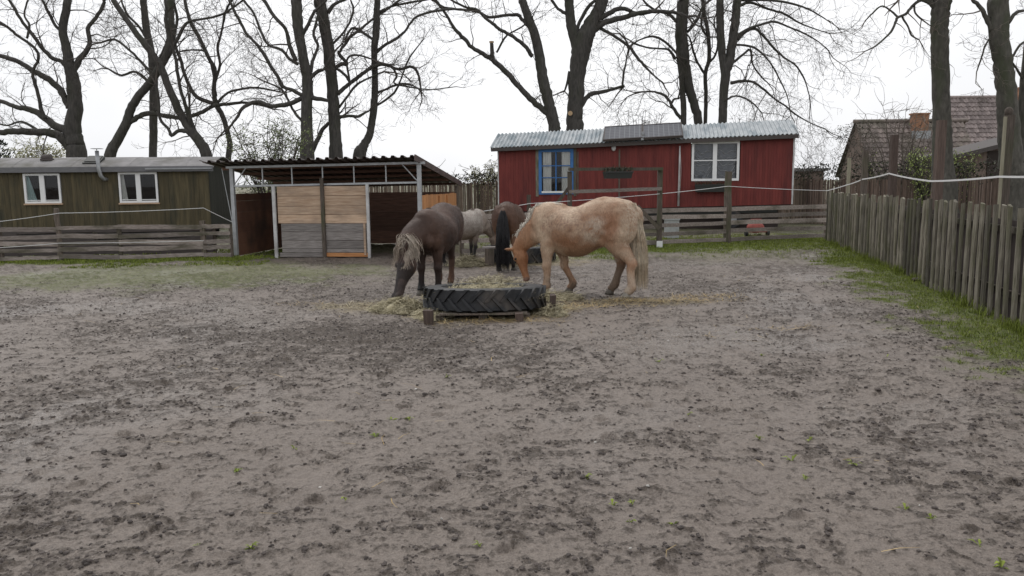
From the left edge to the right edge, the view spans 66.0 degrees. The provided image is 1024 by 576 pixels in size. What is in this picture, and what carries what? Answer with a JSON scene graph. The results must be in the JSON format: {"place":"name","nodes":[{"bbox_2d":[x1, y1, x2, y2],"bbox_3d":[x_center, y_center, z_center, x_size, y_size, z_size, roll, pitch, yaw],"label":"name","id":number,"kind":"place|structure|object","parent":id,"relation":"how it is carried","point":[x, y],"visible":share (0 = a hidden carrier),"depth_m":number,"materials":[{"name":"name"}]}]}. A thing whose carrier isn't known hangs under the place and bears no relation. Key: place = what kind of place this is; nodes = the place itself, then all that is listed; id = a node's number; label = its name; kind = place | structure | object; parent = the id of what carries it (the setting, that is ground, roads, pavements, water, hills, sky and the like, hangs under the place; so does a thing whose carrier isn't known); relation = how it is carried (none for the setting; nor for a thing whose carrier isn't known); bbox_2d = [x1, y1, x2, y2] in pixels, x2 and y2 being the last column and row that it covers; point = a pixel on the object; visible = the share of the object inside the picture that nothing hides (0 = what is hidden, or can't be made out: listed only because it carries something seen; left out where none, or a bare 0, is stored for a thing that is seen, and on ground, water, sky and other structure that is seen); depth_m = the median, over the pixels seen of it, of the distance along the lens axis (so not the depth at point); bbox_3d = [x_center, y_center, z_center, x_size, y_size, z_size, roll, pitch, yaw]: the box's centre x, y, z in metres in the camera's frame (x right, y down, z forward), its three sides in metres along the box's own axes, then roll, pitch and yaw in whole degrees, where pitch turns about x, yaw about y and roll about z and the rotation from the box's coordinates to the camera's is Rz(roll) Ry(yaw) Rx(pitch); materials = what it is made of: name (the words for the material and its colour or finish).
{"place":"outdoors","nodes":[
{"label":"outdoors","id":0,"kind":"place"},
{"bbox_2d":[0,248,305,268],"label":"grass","id":1,"kind":"structure","parent":0,"point":[215,259],"depth_m":16.65,"materials":[{"name":"green plant"}]},
{"bbox_2d":[0,180,1023,575],"bbox_3d":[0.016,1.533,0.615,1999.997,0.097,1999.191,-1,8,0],"label":"ground","id":2,"kind":"structure","parent":0,"point":[860,536],"depth_m":5.24,"materials":[{"name":"soil"}]},
{"bbox_2d":[0,133,14,157],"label":"bush","id":3,"kind":"object","parent":2,"relation":"on","point":[5,144],"visible":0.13,"depth_m":29.66,"materials":[{"name":"green plant"}]},
{"bbox_2d":[2,136,65,157],"bbox_3d":[-22.254,-5.354,37.645,3.846,4.246,2.872,-1,8,0],"label":"willow bush","id":4,"kind":"object","parent":2,"relation":"on","point":[29,154],"visible":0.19,"depth_m":37.22,"materials":[{"name":"yellow plant"}]},
{"bbox_2d":[0,0,143,156],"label":"oak tree","id":5,"kind":"object","parent":2,"relation":"on","point":[68,136],"visible":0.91,"depth_m":32.00,"materials":[{"name":"brown plant"}]},
{"bbox_2d":[2,228,216,256],"bbox_3d":[-10.203,-1.045,18.178,6.622,0.730,0.136,-1,8,-3],"label":"rail fence","id":6,"kind":"object","parent":2,"relation":"on","point":[112,231],"visible":0.45,"depth_m":18.16,"materials":[{"name":"grey wood"}]},
{"bbox_2d":[0,148,230,240],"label":"wagon hut","id":7,"kind":"object","parent":2,"relation":"on","point":[71,188],"visible":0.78,"depth_m":22.96,"materials":[{"name":"wood"}]},
{"bbox_2d":[22,173,62,204],"bbox_3d":[-13.489,-2.839,22.675,1.049,0.892,0.139,-2,8,-7],"label":"window","id":8,"kind":"structure","parent":7,"relation":"in","point":[29,194],"depth_m":22.66,"materials":[{"name":"white paint"}]},
{"bbox_2d":[118,172,159,203],"bbox_3d":[-10.879,-2.906,22.984,1.135,0.921,0.139,-2,8,-7],"label":"window","id":9,"kind":"structure","parent":7,"relation":"in","point":[122,187],"depth_m":22.95,"materials":[{"name":"white paint"}]},
{"bbox_2d":[0,208,233,261],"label":"rail fence","id":10,"kind":"object","parent":2,"relation":"on","point":[202,226],"visible":0.97,"depth_m":16.95,"materials":[{"name":"grey wood"}]},
{"bbox_2d":[0,240,203,247],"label":"fence tape","id":11,"kind":"object","parent":10,"relation":"attached to","point":[111,242],"visible":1,"depth_m":16.93,"materials":[{"name":"grey"}]},
{"bbox_2d":[0,208,231,221],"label":"fence tape","id":12,"kind":"object","parent":10,"relation":"attached to","point":[120,211],"visible":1,"depth_m":16.86,"materials":[{"name":"grey fabric"}]},
{"bbox_2d":[35,0,226,156],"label":"crooked tree","id":13,"kind":"object","parent":2,"relation":"on","point":[187,122],"visible":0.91,"depth_m":28.99,"materials":[{"name":"brown plant"}]},
{"bbox_2d":[84,0,206,156],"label":"slim tree","id":14,"kind":"object","parent":2,"relation":"on","point":[153,127],"visible":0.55,"depth_m":33.99,"materials":[{"name":"brown plant"}]},
{"bbox_2d":[56,0,300,156],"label":"leaning tree","id":15,"kind":"object","parent":2,"relation":"on","point":[116,141],"visible":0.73,"depth_m":30.14,"materials":[{"name":"brown plant"}]},
{"bbox_2d":[123,0,319,223],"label":"forked tree","id":16,"kind":"object","parent":2,"relation":"on","point":[215,72],"visible":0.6,"depth_m":31.02,"materials":[{"name":"brown plant"}]},
{"bbox_2d":[215,111,324,193],"bbox_3d":[-7.721,-3.782,25.678,3.384,4.028,2.207,-1,8,0],"label":"leafy shrub","id":17,"kind":"object","parent":2,"relation":"on","point":[282,145],"visible":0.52,"depth_m":25.43,"materials":[{"name":"green plant"}]},
{"bbox_2d":[175,0,377,159],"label":"tall tree","id":18,"kind":"object","parent":2,"relation":"on","point":[307,97],"visible":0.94,"depth_m":28.14,"materials":[{"name":"brown plant"}]},
{"bbox_2d":[199,154,461,257],"bbox_3d":[-3.984,-1.976,18.973,4.928,2.233,4.456,1,8,9],"label":"field shelter","id":19,"kind":"object","parent":2,"relation":"on","point":[317,204],"visible":0.99,"depth_m":17.36,"materials":[{"name":"wood"}]},
{"bbox_2d":[302,0,451,158],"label":"tall tree","id":20,"kind":"object","parent":2,"relation":"on","point":[334,125],"visible":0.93,"depth_m":29.22,"materials":[{"name":"brown plant"}]},
{"bbox_2d":[364,292,425,314],"bbox_3d":[-1.421,0.176,9.957,0.889,0.222,0.774,-1,8,0],"label":"hay heap","id":21,"kind":"object","parent":2,"relation":"on","point":[401,306],"visible":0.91,"depth_m":9.83,"materials":[{"name":"beige plant"}]},
{"bbox_2d":[329,0,496,157],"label":"slender tree","id":22,"kind":"object","parent":2,"relation":"on","point":[364,143],"visible":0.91,"depth_m":29.50,"materials":[{"name":"brown plant"}]},
{"bbox_2d":[390,202,463,297],"bbox_3d":[-1.183,-0.582,11.521,0.701,1.323,2.203,2,8,19],"label":"horse","id":23,"kind":"object","parent":2,"relation":"on","point":[435,231],"visible":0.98,"depth_m":11.11},
{"bbox_2d":[407,304,456,320],"bbox_3d":[-0.956,0.257,9.467,0.634,0.183,0.728,-1,8,0],"label":"hay heap","id":24,"kind":"object","parent":2,"relation":"on","point":[418,315],"visible":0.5,"depth_m":9.38,"materials":[{"name":"beige plant"}]},
{"bbox_2d":[426,208,495,265],"bbox_3d":[-1.014,-1.054,15.627,1.756,1.155,0.589,-6,9,-36],"label":"horse","id":25,"kind":"object","parent":2,"relation":"on","point":[477,223],"visible":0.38,"depth_m":15.64},
{"bbox_2d":[363,0,567,131],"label":"pruned tree","id":26,"kind":"object","parent":2,"relation":"on","point":[548,110],"visible":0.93,"depth_m":32.87,"materials":[{"name":"brown plant"}]},
{"bbox_2d":[445,252,486,266],"bbox_3d":[-0.858,-0.574,15.261,1.022,0.280,0.718,-1,8,0],"label":"hay heap","id":27,"kind":"object","parent":2,"relation":"on","point":[469,261],"visible":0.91,"depth_m":15.13,"materials":[{"name":"beige plant"}]},
{"bbox_2d":[465,155,497,208],"bbox_3d":[-1.169,-4.004,31.827,1.528,2.685,1.108,-1,8,0],"label":"young birch","id":28,"kind":"object","parent":2,"relation":"on","point":[487,174],"visible":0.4,"depth_m":31.70,"materials":[{"name":"yellow plant"}]},
{"bbox_2d":[422,283,555,324],"bbox_3d":[-0.296,0.135,9.859,1.649,0.419,1.680,-1,8,0],"label":"tyre feeder","id":29,"kind":"object","parent":2,"relation":"on","point":[519,303],"visible":0.94,"depth_m":9.25,"materials":[{"name":"black rubber"}]},
{"bbox_2d":[454,273,551,297],"bbox_3d":[-0.272,-0.028,10.768,1.882,0.385,0.621,-1,8,0],"label":"hay heap","id":30,"kind":"object","parent":29,"relation":"in","point":[491,279],"visible":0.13,"depth_m":10.75,"materials":[{"name":"beige plant"}]},
{"bbox_2d":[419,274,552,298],"bbox_3d":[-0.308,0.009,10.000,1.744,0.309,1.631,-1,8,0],"label":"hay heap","id":31,"kind":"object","parent":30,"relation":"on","point":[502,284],"visible":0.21,"depth_m":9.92,"materials":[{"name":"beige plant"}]},
{"bbox_2d":[75,336,919,548],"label":"pebbles","id":32,"kind":"object","parent":2,"relation":"on","point":[647,485],"visible":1,"depth_m":4.20,"materials":[{"name":"stone"}]},
{"bbox_2d":[491,201,525,271],"bbox_3d":[-0.033,-1.005,14.793,0.615,1.266,1.960,1,8,9],"label":"horse","id":33,"kind":"object","parent":2,"relation":"on","point":[508,218],"visible":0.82,"depth_m":14.02},
{"bbox_2d":[313,256,714,325],"bbox_3d":[0.138,-0.186,13.019,5.781,0.151,8.676,-1,8,0],"label":"loose hay","id":34,"kind":"object","parent":2,"relation":"on","point":[512,315],"visible":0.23,"depth_m":10.24},
{"bbox_2d":[482,243,555,265],"bbox_3d":[0.157,-0.688,15.928,1.474,0.418,1.589,-1,8,0],"label":"tyre feeder","id":35,"kind":"object","parent":2,"relation":"on","point":[534,253],"visible":0.32,"depth_m":15.33,"materials":[{"name":"black rubber"}]},
{"bbox_2d":[267,177,805,223],"bbox_3d":[0.744,-3.151,28.871,19.647,1.721,0.117,0,8,3],"label":"reed fence","id":36,"kind":"object","parent":2,"relation":"on","point":[799,194],"visible":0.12,"depth_m":28.89,"materials":[{"name":"brown wood"}]},
{"bbox_2d":[266,161,813,189],"bbox_3d":[0.791,-4.122,28.816,20.091,1.511,0.998,0,8,3],"label":"ivy hedge","id":37,"kind":"object","parent":36,"relation":"on","point":[494,179],"visible":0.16,"depth_m":28.80,"materials":[{"name":"green plant"}]},
{"bbox_2d":[111,266,987,553],"bbox_3d":[-0.417,0.312,9.509,17.927,0.111,12.415,-1,8,0],"label":"loose straw","id":38,"kind":"object","parent":2,"relation":"on","point":[591,332],"visible":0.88,"depth_m":10.14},
{"bbox_2d":[538,302,569,317],"bbox_3d":[0.499,0.244,9.467,0.415,0.178,0.388,-4,9,-26],"label":"hay heap","id":39,"kind":"object","parent":2,"relation":"on","point":[549,311],"visible":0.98,"depth_m":9.41,"materials":[{"name":"beige plant"}]},
{"bbox_2d":[546,289,588,300],"bbox_3d":[0.566,0.071,10.865,1.030,0.146,0.685,-1,8,0],"label":"hay heap","id":40,"kind":"object","parent":2,"relation":"on","point":[564,296],"visible":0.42,"depth_m":10.78,"materials":[{"name":"beige plant"}]},
{"bbox_2d":[504,196,647,297],"bbox_3d":[0.911,-0.600,11.184,2.057,1.408,0.765,2,8,17],"label":"horse","id":41,"kind":"object","parent":2,"relation":"on","point":[614,226],"visible":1,"depth_m":10.87},
{"bbox_2d":[526,167,662,247],"bbox_3d":[1.982,-1.820,18.390,3.338,1.954,0.273,-2,8,-13],"label":"gate frame","id":42,"kind":"object","parent":2,"relation":"on","point":[569,191],"visible":0.77,"depth_m":18.49,"materials":[{"name":"brown"}]},
{"bbox_2d":[601,165,633,178],"bbox_3d":[2.427,-2.684,18.163,0.750,0.321,0.243,-3,8,-15],"label":"flower trough","id":43,"kind":"object","parent":42,"relation":"hanging from","point":[612,173],"visible":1,"depth_m":18.10,"materials":[{"name":"grey plastic"}]},
{"bbox_2d":[192,332,1008,569],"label":"weeds","id":44,"kind":"object","parent":2,"relation":"on","point":[1000,562],"visible":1,"depth_m":3.96,"materials":[{"name":"green plant"}]},
{"bbox_2d":[536,0,728,130],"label":"great tree","id":45,"kind":"object","parent":2,"relation":"on","point":[582,38],"visible":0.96,"depth_m":33.66,"materials":[{"name":"brown plant"}]},
{"bbox_2d":[610,95,668,125],"bbox_3d":[6.492,-6.649,39.415,3.160,5.738,2.433,-1,8,0],"label":"bare bush","id":46,"kind":"object","parent":2,"relation":"on","point":[636,120],"visible":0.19,"depth_m":39.08,"materials":[{"name":"brown plant"}]},
{"bbox_2d":[460,171,826,255],"bbox_3d":[3.563,-1.890,19.187,10.194,1.858,0.359,-3,8,-20],"label":"rail fence","id":47,"kind":"object","parent":2,"relation":"on","point":[727,222],"visible":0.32,"depth_m":19.88,"materials":[{"name":"wood"}]},
{"bbox_2d":[486,186,826,210],"bbox_3d":[3.147,-2.070,18.765,10.775,0.655,0.294,-3,8,-20],"label":"fence tape","id":48,"kind":"object","parent":47,"relation":"attached to","point":[676,192],"visible":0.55,"depth_m":19.07,"materials":[{"name":"grey fabric"}]},
{"bbox_2d":[490,119,799,228],"bbox_3d":[4.327,-3.782,26.733,9.772,3.607,3.099,1,8,10],"label":"wagon hut","id":49,"kind":"object","parent":2,"relation":"on","point":[758,156],"visible":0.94,"depth_m":25.49,"materials":[{"name":"wood"}]},
{"bbox_2d":[539,148,573,194],"bbox_3d":[1.457,-3.838,26.020,1.149,1.489,0.114,1,8,10],"label":"window","id":50,"kind":"structure","parent":49,"relation":"in","point":[567,154],"depth_m":26.02,"materials":[{"name":"blue paint"}]},
{"bbox_2d":[695,180,724,191],"bbox_3d":[6.342,-3.254,25.085,1.070,0.393,0.238,1,8,10],"label":"flower box","id":51,"kind":"object","parent":49,"relation":"attached to","point":[706,186],"visible":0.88,"depth_m":25.02,"materials":[{"name":"grey plastic"}]},
{"bbox_2d":[691,141,739,180],"bbox_3d":[6.471,-4.040,25.109,1.475,1.246,0.080,1,8,10],"label":"window","id":52,"kind":"structure","parent":49,"relation":"in","point":[714,171],"depth_m":25.07,"materials":[{"name":"white paint"}]},
{"bbox_2d":[604,0,728,124],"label":"twin tree","id":53,"kind":"object","parent":2,"relation":"on","point":[693,100],"visible":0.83,"depth_m":34.91,"materials":[{"name":"brown plant"}]},
{"bbox_2d":[663,219,679,237],"bbox_3d":[4.447,-1.671,21.980,0.380,0.550,0.440,-1,8,0],"label":"storage box","id":54,"kind":"object","parent":2,"relation":"on","point":[671,229],"visible":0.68,"depth_m":21.79,"materials":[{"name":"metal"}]},
{"bbox_2d":[478,232,869,262],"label":"grass","id":55,"kind":"structure","parent":2,"relation":"on","point":[766,246],"depth_m":18.66,"materials":[{"name":"green plant"}]},
{"bbox_2d":[653,0,729,123],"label":"thin tree","id":56,"kind":"object","parent":2,"relation":"on","point":[706,70],"visible":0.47,"depth_m":35.83,"materials":[{"name":"brown plant"}]},
{"bbox_2d":[728,108,755,121],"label":"bare bush","id":57,"kind":"object","parent":2,"relation":"on","point":[741,119],"visible":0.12,"depth_m":41.14,"materials":[{"name":"grey plant"}]},
{"bbox_2d":[744,219,769,235],"bbox_3d":[6.941,-1.728,22.448,0.672,0.480,0.448,-1,8,0],"label":"ride on toy","id":58,"kind":"object","parent":2,"relation":"on","point":[756,226],"visible":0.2,"depth_m":22.31,"materials":[{"name":"red plastic"}]},
{"bbox_2d":[677,0,895,172],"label":"drooping tree","id":59,"kind":"object","parent":2,"relation":"on","point":[727,59],"visible":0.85,"depth_m":33.42,"materials":[{"name":"brown plant"}]},
{"bbox_2d":[789,168,828,216],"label":"flat roof shed","id":60,"kind":"structure","parent":2,"relation":"on","point":[814,173],"depth_m":32.69,"materials":[{"name":"wood"}]},
{"bbox_2d":[846,158,850,194],"bbox_3d":[8.297,-2.130,19.501,0.076,2.141,0.060,-1,8,0],"label":"tall post","id":61,"kind":"object","parent":2,"relation":"on","point":[848,174],"visible":0.45,"depth_m":19.39,"materials":[{"name":"brown wood"}]},
{"bbox_2d":[860,151,868,196],"bbox_3d":[7.759,-1.891,17.415,0.126,2.237,0.094,-1,8,0],"label":"tall post","id":62,"kind":"object","parent":2,"relation":"on","point":[864,170],"visible":0.45,"depth_m":17.29,"materials":[{"name":"wood"}]},
{"bbox_2d":[827,173,1023,190],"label":"fence tape","id":63,"kind":"object","parent":62,"relation":"attached to","point":[937,180],"visible":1,"depth_m":11.51,"materials":[{"name":"grey fabric"}]},
{"bbox_2d":[860,152,880,197],"bbox_3d":[13.028,-3.690,28.710,0.579,2.594,0.895,-5,9,-31],"label":"budding shrub","id":64,"kind":"object","parent":2,"relation":"on","point":[870,170],"visible":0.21,"depth_m":28.61,"materials":[{"name":"green plant"}]},
{"bbox_2d":[794,0,959,212],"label":"straight tree","id":65,"kind":"object","parent":2,"relation":"on","point":[940,81],"visible":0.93,"depth_m":23.23,"materials":[{"name":"brown plant"}]},
{"bbox_2d":[887,135,898,201],"bbox_3d":[7.176,-1.654,14.923,0.126,2.443,0.102,-1,8,0],"label":"tall post","id":66,"kind":"object","parent":2,"relation":"on","point":[893,161],"visible":0.47,"depth_m":14.80,"materials":[{"name":"wood"}]},
{"bbox_2d":[833,80,961,203],"bbox_3d":[14.341,-5.181,29.502,4.210,5.326,3.610,-1,8,0],"label":"fruit tree","id":67,"kind":"object","parent":2,"relation":"on","point":[911,139],"visible":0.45,"depth_m":29.49,"materials":[{"name":"brown plant"}]},
{"bbox_2d":[805,176,998,223],"bbox_3d":[15.021,-2.792,25.360,10.720,1.650,0.113,4,9,33],"label":"reed fence","id":68,"kind":"object","parent":2,"relation":"on","point":[872,188],"visible":0.23,"depth_m":26.56,"materials":[{"name":"brown wood"}]},
{"bbox_2d":[796,139,998,187],"bbox_3d":[15.134,-4.007,25.952,11.203,1.980,1.528,4,9,32],"label":"ivy hedge","id":69,"kind":"object","parent":68,"relation":"attached to","point":[898,169],"visible":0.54,"depth_m":27.35,"materials":[{"name":"green plant"}]},
{"bbox_2d":[898,147,931,207],"bbox_3d":[13.387,-3.302,25.754,1.257,2.607,1.213,-7,10,-38],"label":"budding shrub","id":70,"kind":"object","parent":2,"relation":"on","point":[921,190],"visible":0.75,"depth_m":25.75,"materials":[{"name":"green plant"}]},
{"bbox_2d":[819,238,1023,344],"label":"grass tufts","id":71,"kind":"object","parent":2,"relation":"on","point":[1010,324],"visible":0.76,"depth_m":10.11,"materials":[{"name":"green plant"}]},
{"bbox_2d":[825,191,1023,328],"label":"picket fence","id":72,"kind":"object","parent":2,"relation":"on","point":[977,256],"visible":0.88,"depth_m":10.90,"materials":[{"name":"grey wood"}]},
{"bbox_2d":[932,120,946,209],"bbox_3d":[6.541,-1.305,12.143,0.122,2.508,0.099,-1,8,0],"label":"tall post","id":73,"kind":"object","parent":2,"relation":"on","point":[939,154],"visible":0.5,"depth_m":12.02,"materials":[{"name":"wood"}]},
{"bbox_2d":[919,138,998,216],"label":"garden shed","id":74,"kind":"structure","parent":2,"relation":"on","point":[989,147],"depth_m":30.77,"materials":[{"name":"brown wood"}]},
{"bbox_2d":[986,151,998,176],"bbox_3d":[18.870,-4.843,30.734,0.700,1.000,0.038,-1,8,0],"label":"window","id":75,"kind":"structure","parent":74,"relation":"in","point":[993,155],"depth_m":30.71,"materials":[{"name":"black glass"}]},
{"bbox_2d":[905,0,1023,221],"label":"straight tree","id":76,"kind":"object","parent":2,"relation":"on","point":[1005,84],"visible":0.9,"depth_m":22.25,"materials":[{"name":"brown plant"}]},
{"bbox_2d":[953,147,981,213],"bbox_3d":[15.246,-3.460,26.795,1.369,2.616,0.797,-1,8,0],"label":"budding shrub","id":77,"kind":"object","parent":2,"relation":"on","point":[956,159],"visible":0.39,"depth_m":26.66,"materials":[{"name":"green plant"}]},
{"bbox_2d":[956,2,1023,162],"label":"leaning tree","id":78,"kind":"object","parent":2,"relation":"on","point":[1021,96],"visible":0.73,"depth_m":22.87,"materials":[{"name":"brown plant"}]},
{"bbox_2d":[997,107,1014,218],"bbox_3d":[6.122,-0.989,9.863,0.135,2.500,0.087,-1,8,0],"label":"tall post","id":79,"kind":"object","parent":2,"relation":"on","point":[1006,152],"visible":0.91,"depth_m":9.74,"materials":[{"name":"brown wood"}]},
{"bbox_2d":[0,0,1023,184],"label":"sky","id":80,"kind":"structure","parent":0,"point":[472,117],"materials":[{"name":"white"}]},
{"bbox_2d":[835,113,971,200],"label":"tiled house","id":81,"kind":"structure","parent":0,"point":[959,129],"depth_m":43.11,"materials":[{"name":"tile"}]},
{"bbox_2d":[831,120,876,191],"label":"climbing ivy","id":82,"kind":"object","parent":81,"relation":"attached to","point":[850,145],"visible":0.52,"depth_m":43.92,"materials":[{"name":"green plant"}]},
{"bbox_2d":[804,257,1023,378],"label":"grass","id":83,"kind":"structure","parent":0,"point":[877,268],"depth_m":9.73,"materials":[{"name":"green plant"}]},
{"bbox_2d":[950,87,1018,142],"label":"tiled house","id":84,"kind":"structure","parent":0,"point":[981,126],"depth_m":48.99,"materials":[{"name":"red tile"}]}
]}

